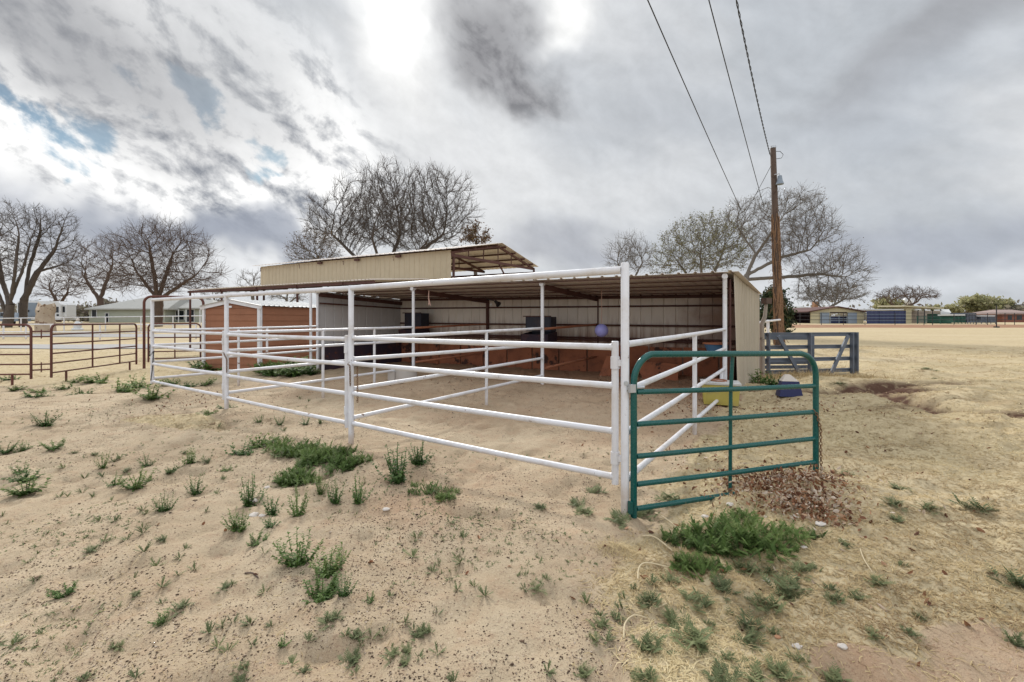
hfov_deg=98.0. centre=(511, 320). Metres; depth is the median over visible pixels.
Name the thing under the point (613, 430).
pipe gate
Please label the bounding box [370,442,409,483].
weed
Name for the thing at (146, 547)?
seedling
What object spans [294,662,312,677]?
seedling
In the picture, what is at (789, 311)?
juniper bush
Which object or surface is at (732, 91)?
overhead wire
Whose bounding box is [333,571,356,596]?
weed
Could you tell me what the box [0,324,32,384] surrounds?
stock gate
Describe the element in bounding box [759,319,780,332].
pipe fence
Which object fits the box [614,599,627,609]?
seedling
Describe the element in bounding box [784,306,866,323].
house
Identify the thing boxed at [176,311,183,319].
window
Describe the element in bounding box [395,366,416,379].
mineral tub
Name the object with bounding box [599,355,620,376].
leaning board
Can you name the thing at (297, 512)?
weed
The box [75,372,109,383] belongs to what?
weed
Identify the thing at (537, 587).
seedling
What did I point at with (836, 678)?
sage weed
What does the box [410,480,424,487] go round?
feathery weed
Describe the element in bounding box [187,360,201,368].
weed
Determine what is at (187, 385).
weed
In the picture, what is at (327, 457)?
feathery weed
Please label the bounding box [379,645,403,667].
seedling
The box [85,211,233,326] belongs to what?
mulberry tree
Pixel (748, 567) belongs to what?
sage weed
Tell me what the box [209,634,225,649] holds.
seedling
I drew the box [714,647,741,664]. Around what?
sage weed
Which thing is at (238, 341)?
pipe fence
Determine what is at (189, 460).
weed
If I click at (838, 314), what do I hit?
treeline
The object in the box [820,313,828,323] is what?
sliding door
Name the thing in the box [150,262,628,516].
corral frame
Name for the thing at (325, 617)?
seedling
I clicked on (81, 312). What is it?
tree
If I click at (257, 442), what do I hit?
weed
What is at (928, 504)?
sage weed
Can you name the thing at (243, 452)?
weed
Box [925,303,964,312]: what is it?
tree
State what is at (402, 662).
seedling
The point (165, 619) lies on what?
seedling
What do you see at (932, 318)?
pipe fence
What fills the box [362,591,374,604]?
weed
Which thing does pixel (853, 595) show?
sage weed
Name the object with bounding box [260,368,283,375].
weed
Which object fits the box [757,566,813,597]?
sage weed
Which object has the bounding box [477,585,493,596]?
seedling
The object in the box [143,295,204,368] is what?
gate arch
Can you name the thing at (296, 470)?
feathery weed
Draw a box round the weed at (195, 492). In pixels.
[185,470,205,495]
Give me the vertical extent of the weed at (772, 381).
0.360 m
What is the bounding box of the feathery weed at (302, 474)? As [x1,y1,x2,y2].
[278,469,305,483]
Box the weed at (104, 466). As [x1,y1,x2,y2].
[94,452,109,468]
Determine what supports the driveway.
on the ground at (524, 609)
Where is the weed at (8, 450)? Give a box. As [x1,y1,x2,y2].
[0,440,19,453]
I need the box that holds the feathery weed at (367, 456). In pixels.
[346,451,374,463]
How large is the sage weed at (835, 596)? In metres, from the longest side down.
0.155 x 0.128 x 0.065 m
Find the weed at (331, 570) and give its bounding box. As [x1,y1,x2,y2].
[308,541,351,578]
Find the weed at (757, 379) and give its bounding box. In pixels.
[749,369,771,383]
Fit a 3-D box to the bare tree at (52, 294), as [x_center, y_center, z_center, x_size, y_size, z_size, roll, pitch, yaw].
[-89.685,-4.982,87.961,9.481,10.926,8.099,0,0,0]
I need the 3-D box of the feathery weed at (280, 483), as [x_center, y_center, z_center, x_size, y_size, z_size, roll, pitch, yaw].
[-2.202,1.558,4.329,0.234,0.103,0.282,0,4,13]
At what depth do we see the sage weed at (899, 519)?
3.46 m
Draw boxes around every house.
[84,298,217,321]
[784,306,866,323]
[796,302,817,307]
[973,310,1023,321]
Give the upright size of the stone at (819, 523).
0.042 m
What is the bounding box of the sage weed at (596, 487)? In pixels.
[585,484,608,493]
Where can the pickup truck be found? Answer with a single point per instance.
(16, 315)
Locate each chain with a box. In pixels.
[149,345,153,380]
[347,364,350,385]
[813,409,822,470]
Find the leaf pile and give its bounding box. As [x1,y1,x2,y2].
[643,454,945,537]
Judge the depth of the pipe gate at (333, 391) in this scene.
6.30 m
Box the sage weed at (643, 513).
[637,499,661,520]
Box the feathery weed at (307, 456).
[294,451,325,465]
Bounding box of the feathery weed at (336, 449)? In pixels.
[330,445,350,452]
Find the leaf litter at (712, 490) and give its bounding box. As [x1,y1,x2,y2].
[76,374,1020,666]
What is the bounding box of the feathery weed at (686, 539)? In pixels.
[661,509,720,548]
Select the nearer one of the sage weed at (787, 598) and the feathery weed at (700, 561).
the sage weed at (787, 598)
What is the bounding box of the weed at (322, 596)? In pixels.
[301,566,341,604]
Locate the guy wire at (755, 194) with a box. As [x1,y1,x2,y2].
[739,166,770,222]
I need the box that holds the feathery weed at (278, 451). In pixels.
[270,440,303,457]
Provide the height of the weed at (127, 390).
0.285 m
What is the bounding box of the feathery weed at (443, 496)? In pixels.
[436,490,456,502]
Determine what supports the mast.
on the ground at (524, 609)
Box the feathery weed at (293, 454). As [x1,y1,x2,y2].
[279,447,300,457]
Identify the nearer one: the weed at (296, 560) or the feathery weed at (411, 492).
the weed at (296, 560)
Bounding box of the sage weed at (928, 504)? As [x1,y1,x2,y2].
[911,499,943,515]
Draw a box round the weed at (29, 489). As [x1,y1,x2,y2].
[1,473,53,497]
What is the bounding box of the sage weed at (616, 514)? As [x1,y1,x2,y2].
[603,508,633,529]
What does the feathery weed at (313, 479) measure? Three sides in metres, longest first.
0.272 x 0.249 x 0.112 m
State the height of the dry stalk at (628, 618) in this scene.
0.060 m
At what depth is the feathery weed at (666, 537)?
3.27 m
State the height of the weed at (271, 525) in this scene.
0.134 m
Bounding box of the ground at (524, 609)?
[0,321,1023,681]
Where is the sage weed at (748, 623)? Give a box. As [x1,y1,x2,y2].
[720,602,765,635]
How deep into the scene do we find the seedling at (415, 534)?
3.29 m
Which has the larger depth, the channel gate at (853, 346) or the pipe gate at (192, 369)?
the channel gate at (853, 346)
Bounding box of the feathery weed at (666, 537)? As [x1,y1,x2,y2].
[659,522,691,546]
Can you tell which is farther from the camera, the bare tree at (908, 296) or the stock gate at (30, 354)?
the bare tree at (908, 296)
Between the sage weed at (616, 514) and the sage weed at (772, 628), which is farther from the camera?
the sage weed at (616, 514)
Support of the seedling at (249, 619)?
on the ground at (524, 609)
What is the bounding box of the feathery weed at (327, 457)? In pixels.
[310,446,339,464]
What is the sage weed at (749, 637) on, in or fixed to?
on the ground at (524, 609)
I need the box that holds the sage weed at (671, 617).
[654,597,690,628]
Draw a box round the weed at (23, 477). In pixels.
[1,468,45,482]
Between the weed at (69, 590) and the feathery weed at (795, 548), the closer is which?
the weed at (69, 590)
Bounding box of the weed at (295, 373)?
[274,364,320,376]
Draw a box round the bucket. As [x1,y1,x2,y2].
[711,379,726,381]
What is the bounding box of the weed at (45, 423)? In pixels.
[30,409,63,426]
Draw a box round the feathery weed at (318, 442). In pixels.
[299,437,332,452]
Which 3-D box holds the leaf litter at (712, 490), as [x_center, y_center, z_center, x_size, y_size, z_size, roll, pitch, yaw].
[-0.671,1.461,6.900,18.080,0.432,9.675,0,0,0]
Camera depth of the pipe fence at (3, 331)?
35.96 m
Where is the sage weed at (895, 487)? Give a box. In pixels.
[888,481,914,494]
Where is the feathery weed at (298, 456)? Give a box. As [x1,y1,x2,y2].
[291,446,319,458]
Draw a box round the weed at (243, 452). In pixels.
[224,440,253,455]
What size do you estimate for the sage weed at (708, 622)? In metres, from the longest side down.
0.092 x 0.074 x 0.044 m
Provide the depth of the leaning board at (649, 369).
10.77 m
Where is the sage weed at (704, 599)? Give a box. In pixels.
[678,586,716,614]
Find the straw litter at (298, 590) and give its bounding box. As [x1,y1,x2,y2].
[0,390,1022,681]
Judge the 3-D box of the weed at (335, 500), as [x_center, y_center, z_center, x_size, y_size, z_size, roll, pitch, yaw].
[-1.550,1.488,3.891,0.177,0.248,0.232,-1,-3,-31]
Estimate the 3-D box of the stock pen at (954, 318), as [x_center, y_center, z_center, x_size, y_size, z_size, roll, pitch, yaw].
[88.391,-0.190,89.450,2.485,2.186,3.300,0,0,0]
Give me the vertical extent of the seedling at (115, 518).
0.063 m
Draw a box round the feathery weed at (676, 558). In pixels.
[669,550,701,571]
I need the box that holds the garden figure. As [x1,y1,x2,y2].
[71,318,83,329]
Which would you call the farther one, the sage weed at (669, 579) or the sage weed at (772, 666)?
the sage weed at (669, 579)
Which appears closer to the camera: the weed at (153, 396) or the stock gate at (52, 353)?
the weed at (153, 396)
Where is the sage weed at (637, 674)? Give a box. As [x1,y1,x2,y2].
[629,661,661,681]
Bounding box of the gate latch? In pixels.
[32,329,49,371]
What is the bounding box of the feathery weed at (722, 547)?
[680,504,766,558]
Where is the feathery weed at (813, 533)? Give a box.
[791,519,831,540]
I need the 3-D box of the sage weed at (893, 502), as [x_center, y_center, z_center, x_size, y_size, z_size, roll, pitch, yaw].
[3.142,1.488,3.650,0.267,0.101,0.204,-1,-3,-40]
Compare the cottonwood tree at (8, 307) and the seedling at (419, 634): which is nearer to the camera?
the seedling at (419, 634)
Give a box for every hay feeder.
[398,312,429,333]
[521,316,556,341]
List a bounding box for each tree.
[0,197,51,327]
[18,203,84,326]
[32,272,88,321]
[50,232,137,305]
[66,297,123,321]
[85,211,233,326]
[197,292,233,300]
[235,268,262,299]
[265,288,307,301]
[282,223,345,263]
[300,155,483,297]
[457,218,493,274]
[600,228,658,275]
[644,207,759,274]
[719,182,880,311]
[798,281,875,306]
[870,297,905,308]
[872,285,941,308]
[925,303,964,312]
[954,293,1016,312]
[1000,303,1023,310]
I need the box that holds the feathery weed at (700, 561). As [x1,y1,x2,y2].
[669,546,723,581]
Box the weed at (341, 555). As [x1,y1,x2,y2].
[340,543,346,565]
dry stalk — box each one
[623,614,646,637]
[637,562,667,581]
[642,535,671,550]
[654,512,679,529]
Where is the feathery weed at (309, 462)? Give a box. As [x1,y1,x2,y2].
[291,456,319,470]
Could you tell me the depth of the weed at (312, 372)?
12.14 m
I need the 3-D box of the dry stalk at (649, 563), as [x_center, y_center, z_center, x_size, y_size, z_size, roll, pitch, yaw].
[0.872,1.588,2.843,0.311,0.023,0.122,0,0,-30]
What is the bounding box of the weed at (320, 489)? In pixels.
[315,472,328,494]
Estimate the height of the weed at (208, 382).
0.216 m
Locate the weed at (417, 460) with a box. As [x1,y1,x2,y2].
[408,441,434,465]
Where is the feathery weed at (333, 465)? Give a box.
[320,454,357,476]
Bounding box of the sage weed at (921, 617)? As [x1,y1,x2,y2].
[911,606,928,621]
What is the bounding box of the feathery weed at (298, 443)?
[278,436,318,457]
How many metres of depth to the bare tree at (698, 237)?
41.30 m
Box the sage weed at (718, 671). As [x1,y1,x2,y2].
[700,655,744,681]
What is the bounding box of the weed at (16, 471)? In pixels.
[9,461,29,473]
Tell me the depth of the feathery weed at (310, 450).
5.04 m
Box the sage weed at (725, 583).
[709,569,751,603]
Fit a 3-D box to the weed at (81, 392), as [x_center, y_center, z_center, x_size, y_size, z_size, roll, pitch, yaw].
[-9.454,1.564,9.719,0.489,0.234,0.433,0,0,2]
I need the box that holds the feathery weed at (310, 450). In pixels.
[298,443,337,461]
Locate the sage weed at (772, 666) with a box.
[762,652,808,681]
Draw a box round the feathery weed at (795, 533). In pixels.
[767,514,816,546]
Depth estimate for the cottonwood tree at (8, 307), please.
57.88 m
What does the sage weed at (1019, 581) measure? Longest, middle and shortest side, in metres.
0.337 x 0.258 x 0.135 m
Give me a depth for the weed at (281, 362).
13.32 m
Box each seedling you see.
[0,631,29,648]
[75,669,97,681]
[82,543,105,555]
[99,532,112,541]
[104,639,124,651]
[105,513,120,521]
[126,667,145,681]
[130,587,141,599]
[134,541,152,551]
[135,526,150,534]
[149,557,166,565]
[154,533,169,542]
[155,575,170,586]
[155,613,171,625]
[165,597,194,618]
[200,620,215,632]
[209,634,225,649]
[214,578,236,593]
[214,617,225,628]
[217,640,237,652]
[228,658,249,674]
[231,671,250,681]
[238,615,256,626]
[256,583,269,595]
[278,654,298,665]
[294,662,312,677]
[304,631,317,640]
[316,606,345,633]
[316,610,332,624]
[338,644,361,668]
[346,627,371,639]
[349,665,359,675]
[357,635,364,645]
[364,628,380,638]
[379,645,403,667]
[397,640,412,656]
[397,654,410,668]
[400,623,432,644]
[402,548,418,557]
[402,614,411,623]
[411,531,421,540]
[415,650,424,660]
[419,622,430,633]
[422,622,435,633]
[425,562,439,573]
[427,641,446,654]
[446,670,458,681]
[453,557,464,565]
[453,581,462,591]
[460,530,468,538]
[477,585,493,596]
[519,582,534,591]
[529,577,548,597]
[543,659,555,676]
[573,659,597,678]
[577,590,593,603]
[585,628,599,645]
[586,613,612,629]
[594,608,607,616]
[599,628,615,643]
[610,610,631,624]
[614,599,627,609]
[639,665,656,678]
[646,573,657,584]
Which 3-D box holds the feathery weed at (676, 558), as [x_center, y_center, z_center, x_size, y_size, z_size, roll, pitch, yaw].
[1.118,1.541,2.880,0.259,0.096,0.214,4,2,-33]
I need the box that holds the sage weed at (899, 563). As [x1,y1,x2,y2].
[892,559,912,565]
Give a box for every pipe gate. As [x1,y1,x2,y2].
[152,330,223,399]
[226,333,347,427]
[352,336,620,484]
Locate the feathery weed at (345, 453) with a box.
[323,444,363,463]
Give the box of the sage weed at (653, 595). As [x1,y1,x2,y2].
[633,586,665,608]
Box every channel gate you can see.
[759,336,813,368]
[764,332,858,375]
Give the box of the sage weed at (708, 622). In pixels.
[701,619,715,627]
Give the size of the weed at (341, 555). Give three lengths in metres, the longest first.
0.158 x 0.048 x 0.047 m
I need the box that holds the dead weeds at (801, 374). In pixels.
[678,367,961,379]
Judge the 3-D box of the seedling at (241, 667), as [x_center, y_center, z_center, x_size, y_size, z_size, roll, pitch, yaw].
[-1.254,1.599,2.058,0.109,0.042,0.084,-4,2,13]
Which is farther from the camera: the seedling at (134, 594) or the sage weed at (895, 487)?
the sage weed at (895, 487)
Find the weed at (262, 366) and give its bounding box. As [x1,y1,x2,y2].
[254,362,280,373]
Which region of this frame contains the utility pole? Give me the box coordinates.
[768,145,788,344]
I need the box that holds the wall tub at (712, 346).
[703,342,731,350]
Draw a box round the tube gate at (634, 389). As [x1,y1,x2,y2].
[624,351,818,518]
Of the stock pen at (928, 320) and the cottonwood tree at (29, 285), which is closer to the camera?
the cottonwood tree at (29, 285)
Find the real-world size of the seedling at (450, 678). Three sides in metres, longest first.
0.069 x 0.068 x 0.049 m
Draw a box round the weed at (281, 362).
[269,356,295,367]
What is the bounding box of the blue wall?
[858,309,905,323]
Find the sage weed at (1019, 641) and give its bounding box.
[1000,626,1023,648]
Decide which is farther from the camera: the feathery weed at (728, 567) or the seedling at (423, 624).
the feathery weed at (728, 567)
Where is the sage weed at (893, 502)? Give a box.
[879,494,910,511]
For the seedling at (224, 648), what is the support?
on the ground at (524, 609)
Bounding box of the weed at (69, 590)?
[46,580,77,598]
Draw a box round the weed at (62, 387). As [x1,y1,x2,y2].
[49,382,73,389]
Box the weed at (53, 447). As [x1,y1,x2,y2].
[38,437,66,450]
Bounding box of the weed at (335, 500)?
[324,477,344,503]
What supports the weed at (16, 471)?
on the ground at (524, 609)
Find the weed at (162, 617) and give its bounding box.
[147,607,169,625]
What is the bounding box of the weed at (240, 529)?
[220,505,250,532]
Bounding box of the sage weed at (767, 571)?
[754,560,774,574]
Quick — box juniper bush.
[759,284,797,343]
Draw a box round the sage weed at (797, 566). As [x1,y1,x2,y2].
[782,556,814,584]
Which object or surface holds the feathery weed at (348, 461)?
on the ground at (524, 609)
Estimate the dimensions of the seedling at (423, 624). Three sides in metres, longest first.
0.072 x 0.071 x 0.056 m
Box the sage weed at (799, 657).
[781,646,809,667]
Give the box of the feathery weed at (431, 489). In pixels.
[420,478,446,495]
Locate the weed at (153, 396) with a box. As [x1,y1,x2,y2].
[130,381,177,399]
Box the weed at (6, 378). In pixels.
[0,375,20,380]
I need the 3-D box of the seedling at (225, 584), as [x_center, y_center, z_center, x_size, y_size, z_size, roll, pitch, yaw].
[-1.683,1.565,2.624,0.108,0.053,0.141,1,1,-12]
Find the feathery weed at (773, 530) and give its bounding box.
[720,502,787,550]
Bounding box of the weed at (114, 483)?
[102,470,127,486]
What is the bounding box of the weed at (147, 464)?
[136,455,155,467]
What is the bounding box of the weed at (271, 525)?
[260,512,280,527]
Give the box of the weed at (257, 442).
[245,432,275,448]
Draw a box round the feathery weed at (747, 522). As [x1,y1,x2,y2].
[712,510,767,533]
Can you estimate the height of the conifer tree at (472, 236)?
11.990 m
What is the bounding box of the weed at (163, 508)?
[151,489,178,511]
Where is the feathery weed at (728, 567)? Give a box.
[702,553,733,573]
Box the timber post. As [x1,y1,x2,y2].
[759,298,771,375]
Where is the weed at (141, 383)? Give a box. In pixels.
[117,373,158,388]
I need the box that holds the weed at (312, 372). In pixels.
[302,365,319,374]
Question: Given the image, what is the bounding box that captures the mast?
[993,305,999,327]
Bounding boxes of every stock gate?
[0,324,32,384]
[50,323,136,380]
[147,323,200,361]
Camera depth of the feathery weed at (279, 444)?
5.43 m
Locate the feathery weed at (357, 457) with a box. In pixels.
[333,453,368,469]
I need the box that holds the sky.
[0,0,1023,320]
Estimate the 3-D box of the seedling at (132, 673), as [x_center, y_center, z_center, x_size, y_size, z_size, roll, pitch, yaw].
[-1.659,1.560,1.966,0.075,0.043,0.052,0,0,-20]
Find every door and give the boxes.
[187,310,193,321]
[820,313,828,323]
[848,313,856,323]
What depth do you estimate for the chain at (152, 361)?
9.46 m
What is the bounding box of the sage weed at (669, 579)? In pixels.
[658,570,681,585]
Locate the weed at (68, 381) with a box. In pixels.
[63,379,79,382]
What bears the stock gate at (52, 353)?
on the ground at (524, 609)
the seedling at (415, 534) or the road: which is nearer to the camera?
the seedling at (415, 534)
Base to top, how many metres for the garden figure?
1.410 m
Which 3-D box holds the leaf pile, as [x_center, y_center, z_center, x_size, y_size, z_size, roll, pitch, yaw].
[2.408,1.462,4.181,2.347,0.355,1.810,0,0,0]
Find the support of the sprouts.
on the ground at (524, 609)
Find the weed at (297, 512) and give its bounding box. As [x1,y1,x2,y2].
[287,485,309,516]
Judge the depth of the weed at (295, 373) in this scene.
11.89 m
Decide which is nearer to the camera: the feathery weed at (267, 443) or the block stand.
the feathery weed at (267, 443)
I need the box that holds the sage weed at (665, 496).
[654,491,682,500]
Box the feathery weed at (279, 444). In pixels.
[261,437,286,453]
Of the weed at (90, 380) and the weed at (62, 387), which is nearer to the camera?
the weed at (62, 387)
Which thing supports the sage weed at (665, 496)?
on the ground at (524, 609)
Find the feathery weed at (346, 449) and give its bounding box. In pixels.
[329,440,353,453]
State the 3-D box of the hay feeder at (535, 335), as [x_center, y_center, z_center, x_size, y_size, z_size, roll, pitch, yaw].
[0.694,0.207,11.773,0.799,0.690,0.700,0,0,26]
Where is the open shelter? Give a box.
[877,305,943,322]
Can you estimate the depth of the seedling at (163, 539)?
3.20 m
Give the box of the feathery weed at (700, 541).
[674,520,737,558]
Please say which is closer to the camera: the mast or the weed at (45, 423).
the weed at (45, 423)
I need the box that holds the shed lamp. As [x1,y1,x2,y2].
[486,298,500,306]
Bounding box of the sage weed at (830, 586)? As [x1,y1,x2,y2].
[814,582,840,592]
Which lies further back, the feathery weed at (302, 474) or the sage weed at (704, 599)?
the feathery weed at (302, 474)
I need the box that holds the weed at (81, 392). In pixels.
[64,387,94,394]
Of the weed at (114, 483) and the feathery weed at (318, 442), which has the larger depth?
the feathery weed at (318, 442)
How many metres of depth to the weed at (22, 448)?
5.49 m
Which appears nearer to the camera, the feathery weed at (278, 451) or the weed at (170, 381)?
the feathery weed at (278, 451)
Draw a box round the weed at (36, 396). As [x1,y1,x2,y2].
[23,390,54,397]
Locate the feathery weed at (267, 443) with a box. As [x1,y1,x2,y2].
[258,434,295,449]
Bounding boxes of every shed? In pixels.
[200,299,315,369]
[309,270,761,385]
[927,309,950,322]
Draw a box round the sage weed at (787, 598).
[782,594,796,601]
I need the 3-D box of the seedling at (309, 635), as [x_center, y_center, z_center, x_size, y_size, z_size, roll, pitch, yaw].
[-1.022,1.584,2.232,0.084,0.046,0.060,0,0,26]
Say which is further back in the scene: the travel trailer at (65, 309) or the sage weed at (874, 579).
the travel trailer at (65, 309)
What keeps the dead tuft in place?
on the ground at (524, 609)
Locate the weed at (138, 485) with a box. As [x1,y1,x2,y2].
[114,466,156,491]
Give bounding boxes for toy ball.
[595,290,607,336]
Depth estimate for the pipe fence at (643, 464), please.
5.19 m
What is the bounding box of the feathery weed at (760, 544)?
[736,526,795,563]
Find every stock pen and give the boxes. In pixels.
[917,316,940,323]
[938,314,965,323]
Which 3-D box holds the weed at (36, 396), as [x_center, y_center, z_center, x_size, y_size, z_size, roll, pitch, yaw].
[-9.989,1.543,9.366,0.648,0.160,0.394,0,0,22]
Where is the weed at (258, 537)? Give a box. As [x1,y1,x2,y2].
[246,528,269,546]
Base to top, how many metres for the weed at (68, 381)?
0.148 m
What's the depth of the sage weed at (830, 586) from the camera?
2.56 m
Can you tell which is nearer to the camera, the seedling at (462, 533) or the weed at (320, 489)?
the seedling at (462, 533)
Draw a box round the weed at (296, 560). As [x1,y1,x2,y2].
[270,526,324,567]
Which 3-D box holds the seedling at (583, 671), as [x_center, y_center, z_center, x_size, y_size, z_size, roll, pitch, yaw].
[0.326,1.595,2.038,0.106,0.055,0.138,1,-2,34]
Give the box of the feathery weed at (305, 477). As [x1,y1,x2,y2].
[296,473,314,481]
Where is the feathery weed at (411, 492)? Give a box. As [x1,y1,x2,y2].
[407,484,421,495]
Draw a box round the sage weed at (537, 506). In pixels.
[533,501,546,509]
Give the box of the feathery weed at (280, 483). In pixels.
[274,474,300,486]
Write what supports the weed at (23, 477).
on the ground at (524, 609)
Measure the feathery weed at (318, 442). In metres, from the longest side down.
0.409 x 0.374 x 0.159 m
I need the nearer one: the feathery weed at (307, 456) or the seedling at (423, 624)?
the seedling at (423, 624)
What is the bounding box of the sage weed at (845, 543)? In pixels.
[838,537,854,548]
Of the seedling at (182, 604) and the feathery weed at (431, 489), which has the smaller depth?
the seedling at (182, 604)
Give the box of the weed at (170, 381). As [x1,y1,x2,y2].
[156,378,180,385]
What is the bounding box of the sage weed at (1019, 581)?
[984,560,1023,587]
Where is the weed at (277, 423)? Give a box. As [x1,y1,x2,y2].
[274,416,284,424]
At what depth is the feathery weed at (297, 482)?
4.36 m
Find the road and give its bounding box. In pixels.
[0,344,201,348]
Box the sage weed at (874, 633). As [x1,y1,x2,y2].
[865,622,884,642]
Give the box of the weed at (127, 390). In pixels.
[111,381,144,392]
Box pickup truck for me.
[0,312,30,323]
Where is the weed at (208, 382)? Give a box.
[198,377,216,385]
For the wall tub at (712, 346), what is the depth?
9.14 m
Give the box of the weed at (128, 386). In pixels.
[114,379,139,392]
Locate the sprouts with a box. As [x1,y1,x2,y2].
[0,403,690,681]
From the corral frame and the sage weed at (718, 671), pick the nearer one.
the sage weed at (718, 671)
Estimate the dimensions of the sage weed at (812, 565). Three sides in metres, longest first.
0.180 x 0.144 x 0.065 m
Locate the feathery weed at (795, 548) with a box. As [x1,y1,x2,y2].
[761,528,800,557]
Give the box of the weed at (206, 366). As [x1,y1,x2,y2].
[191,361,221,370]
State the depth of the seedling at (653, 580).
2.70 m
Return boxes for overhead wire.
[647,0,740,208]
[708,0,763,206]
[736,0,770,155]
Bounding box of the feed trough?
[700,379,741,405]
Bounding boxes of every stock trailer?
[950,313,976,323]
[977,315,995,323]
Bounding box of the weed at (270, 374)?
[257,364,284,376]
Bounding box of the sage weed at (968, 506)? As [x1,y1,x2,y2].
[943,490,1001,513]
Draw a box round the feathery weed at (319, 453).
[310,447,336,464]
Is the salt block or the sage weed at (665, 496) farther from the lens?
the salt block
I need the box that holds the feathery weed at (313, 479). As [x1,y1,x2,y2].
[300,472,321,484]
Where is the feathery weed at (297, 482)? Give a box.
[273,463,315,486]
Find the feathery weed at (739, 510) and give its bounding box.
[728,503,762,525]
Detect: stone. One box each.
[249,512,258,516]
[792,643,802,649]
[815,521,825,526]
[837,643,847,649]
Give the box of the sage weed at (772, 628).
[764,624,781,634]
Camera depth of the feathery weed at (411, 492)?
4.09 m
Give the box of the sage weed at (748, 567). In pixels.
[728,556,758,575]
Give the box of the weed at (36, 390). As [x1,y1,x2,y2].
[25,387,45,392]
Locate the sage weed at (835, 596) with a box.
[820,587,849,604]
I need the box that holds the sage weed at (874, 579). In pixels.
[862,571,895,586]
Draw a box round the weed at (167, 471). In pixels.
[157,465,178,473]
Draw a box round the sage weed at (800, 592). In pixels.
[791,589,807,597]
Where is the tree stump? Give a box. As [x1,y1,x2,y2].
[34,302,56,330]
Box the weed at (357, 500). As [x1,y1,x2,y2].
[350,476,372,504]
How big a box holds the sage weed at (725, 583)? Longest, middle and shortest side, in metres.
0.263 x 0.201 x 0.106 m
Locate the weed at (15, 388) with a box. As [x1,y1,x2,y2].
[7,384,27,390]
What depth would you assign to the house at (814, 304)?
116.00 m
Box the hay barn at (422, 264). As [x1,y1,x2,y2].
[187,243,537,347]
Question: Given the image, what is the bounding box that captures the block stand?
[775,374,802,396]
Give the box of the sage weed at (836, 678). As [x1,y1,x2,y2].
[814,658,852,681]
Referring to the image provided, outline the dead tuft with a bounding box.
[583,528,658,560]
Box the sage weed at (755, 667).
[727,651,777,681]
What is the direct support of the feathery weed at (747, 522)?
on the ground at (524, 609)
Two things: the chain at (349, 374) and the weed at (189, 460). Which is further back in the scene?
the chain at (349, 374)
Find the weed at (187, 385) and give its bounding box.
[177,381,198,386]
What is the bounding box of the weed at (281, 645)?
[278,634,291,647]
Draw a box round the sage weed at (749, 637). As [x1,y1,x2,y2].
[727,620,770,649]
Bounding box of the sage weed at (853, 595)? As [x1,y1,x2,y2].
[844,587,872,599]
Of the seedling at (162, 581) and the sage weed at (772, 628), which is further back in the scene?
the seedling at (162, 581)
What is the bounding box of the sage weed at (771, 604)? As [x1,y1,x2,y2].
[743,586,792,614]
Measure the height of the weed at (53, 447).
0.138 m
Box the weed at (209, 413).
[195,409,218,415]
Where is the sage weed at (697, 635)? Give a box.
[664,611,719,655]
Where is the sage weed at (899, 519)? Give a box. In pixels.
[886,511,904,522]
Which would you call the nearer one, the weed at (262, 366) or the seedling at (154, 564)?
the seedling at (154, 564)
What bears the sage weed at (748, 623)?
on the ground at (524, 609)
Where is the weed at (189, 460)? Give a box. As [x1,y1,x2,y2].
[182,447,203,464]
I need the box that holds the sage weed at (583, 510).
[573,505,593,515]
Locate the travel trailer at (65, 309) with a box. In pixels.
[17,300,75,319]
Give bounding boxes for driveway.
[0,334,201,336]
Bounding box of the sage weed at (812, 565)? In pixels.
[801,558,823,570]
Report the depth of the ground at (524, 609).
3.55 m
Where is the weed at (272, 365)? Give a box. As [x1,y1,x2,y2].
[261,362,288,371]
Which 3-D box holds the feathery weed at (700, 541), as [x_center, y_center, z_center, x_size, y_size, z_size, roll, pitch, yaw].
[1.364,1.527,3.124,0.402,0.188,0.432,0,0,-24]
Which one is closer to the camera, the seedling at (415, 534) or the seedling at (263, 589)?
the seedling at (263, 589)
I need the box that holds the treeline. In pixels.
[0,299,1023,320]
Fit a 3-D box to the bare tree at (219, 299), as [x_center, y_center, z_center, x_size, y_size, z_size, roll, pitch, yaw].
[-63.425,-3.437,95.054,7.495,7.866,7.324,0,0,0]
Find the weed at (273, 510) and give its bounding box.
[260,494,283,515]
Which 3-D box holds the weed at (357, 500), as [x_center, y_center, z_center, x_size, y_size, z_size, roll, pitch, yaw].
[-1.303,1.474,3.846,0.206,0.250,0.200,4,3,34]
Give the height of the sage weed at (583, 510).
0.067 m
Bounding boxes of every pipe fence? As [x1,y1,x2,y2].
[0,315,201,330]
[0,324,196,339]
[154,325,316,385]
[229,326,412,397]
[354,327,542,419]
[629,328,726,481]
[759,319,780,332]
[821,313,1014,324]
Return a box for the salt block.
[388,371,394,380]
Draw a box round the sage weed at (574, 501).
[566,494,586,506]
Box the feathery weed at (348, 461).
[336,452,355,465]
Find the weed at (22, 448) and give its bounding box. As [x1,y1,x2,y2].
[11,442,34,452]
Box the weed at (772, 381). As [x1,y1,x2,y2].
[758,373,780,384]
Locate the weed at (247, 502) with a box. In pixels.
[237,471,267,506]
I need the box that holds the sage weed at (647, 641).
[628,627,679,654]
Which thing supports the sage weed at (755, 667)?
on the ground at (524, 609)
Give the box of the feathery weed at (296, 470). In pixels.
[270,462,316,482]
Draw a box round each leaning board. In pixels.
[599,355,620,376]
[636,361,678,379]
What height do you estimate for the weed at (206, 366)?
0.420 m
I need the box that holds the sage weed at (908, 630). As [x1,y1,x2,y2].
[898,624,925,641]
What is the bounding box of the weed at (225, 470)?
[216,465,235,471]
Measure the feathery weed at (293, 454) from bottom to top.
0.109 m
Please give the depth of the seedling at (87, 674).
1.99 m

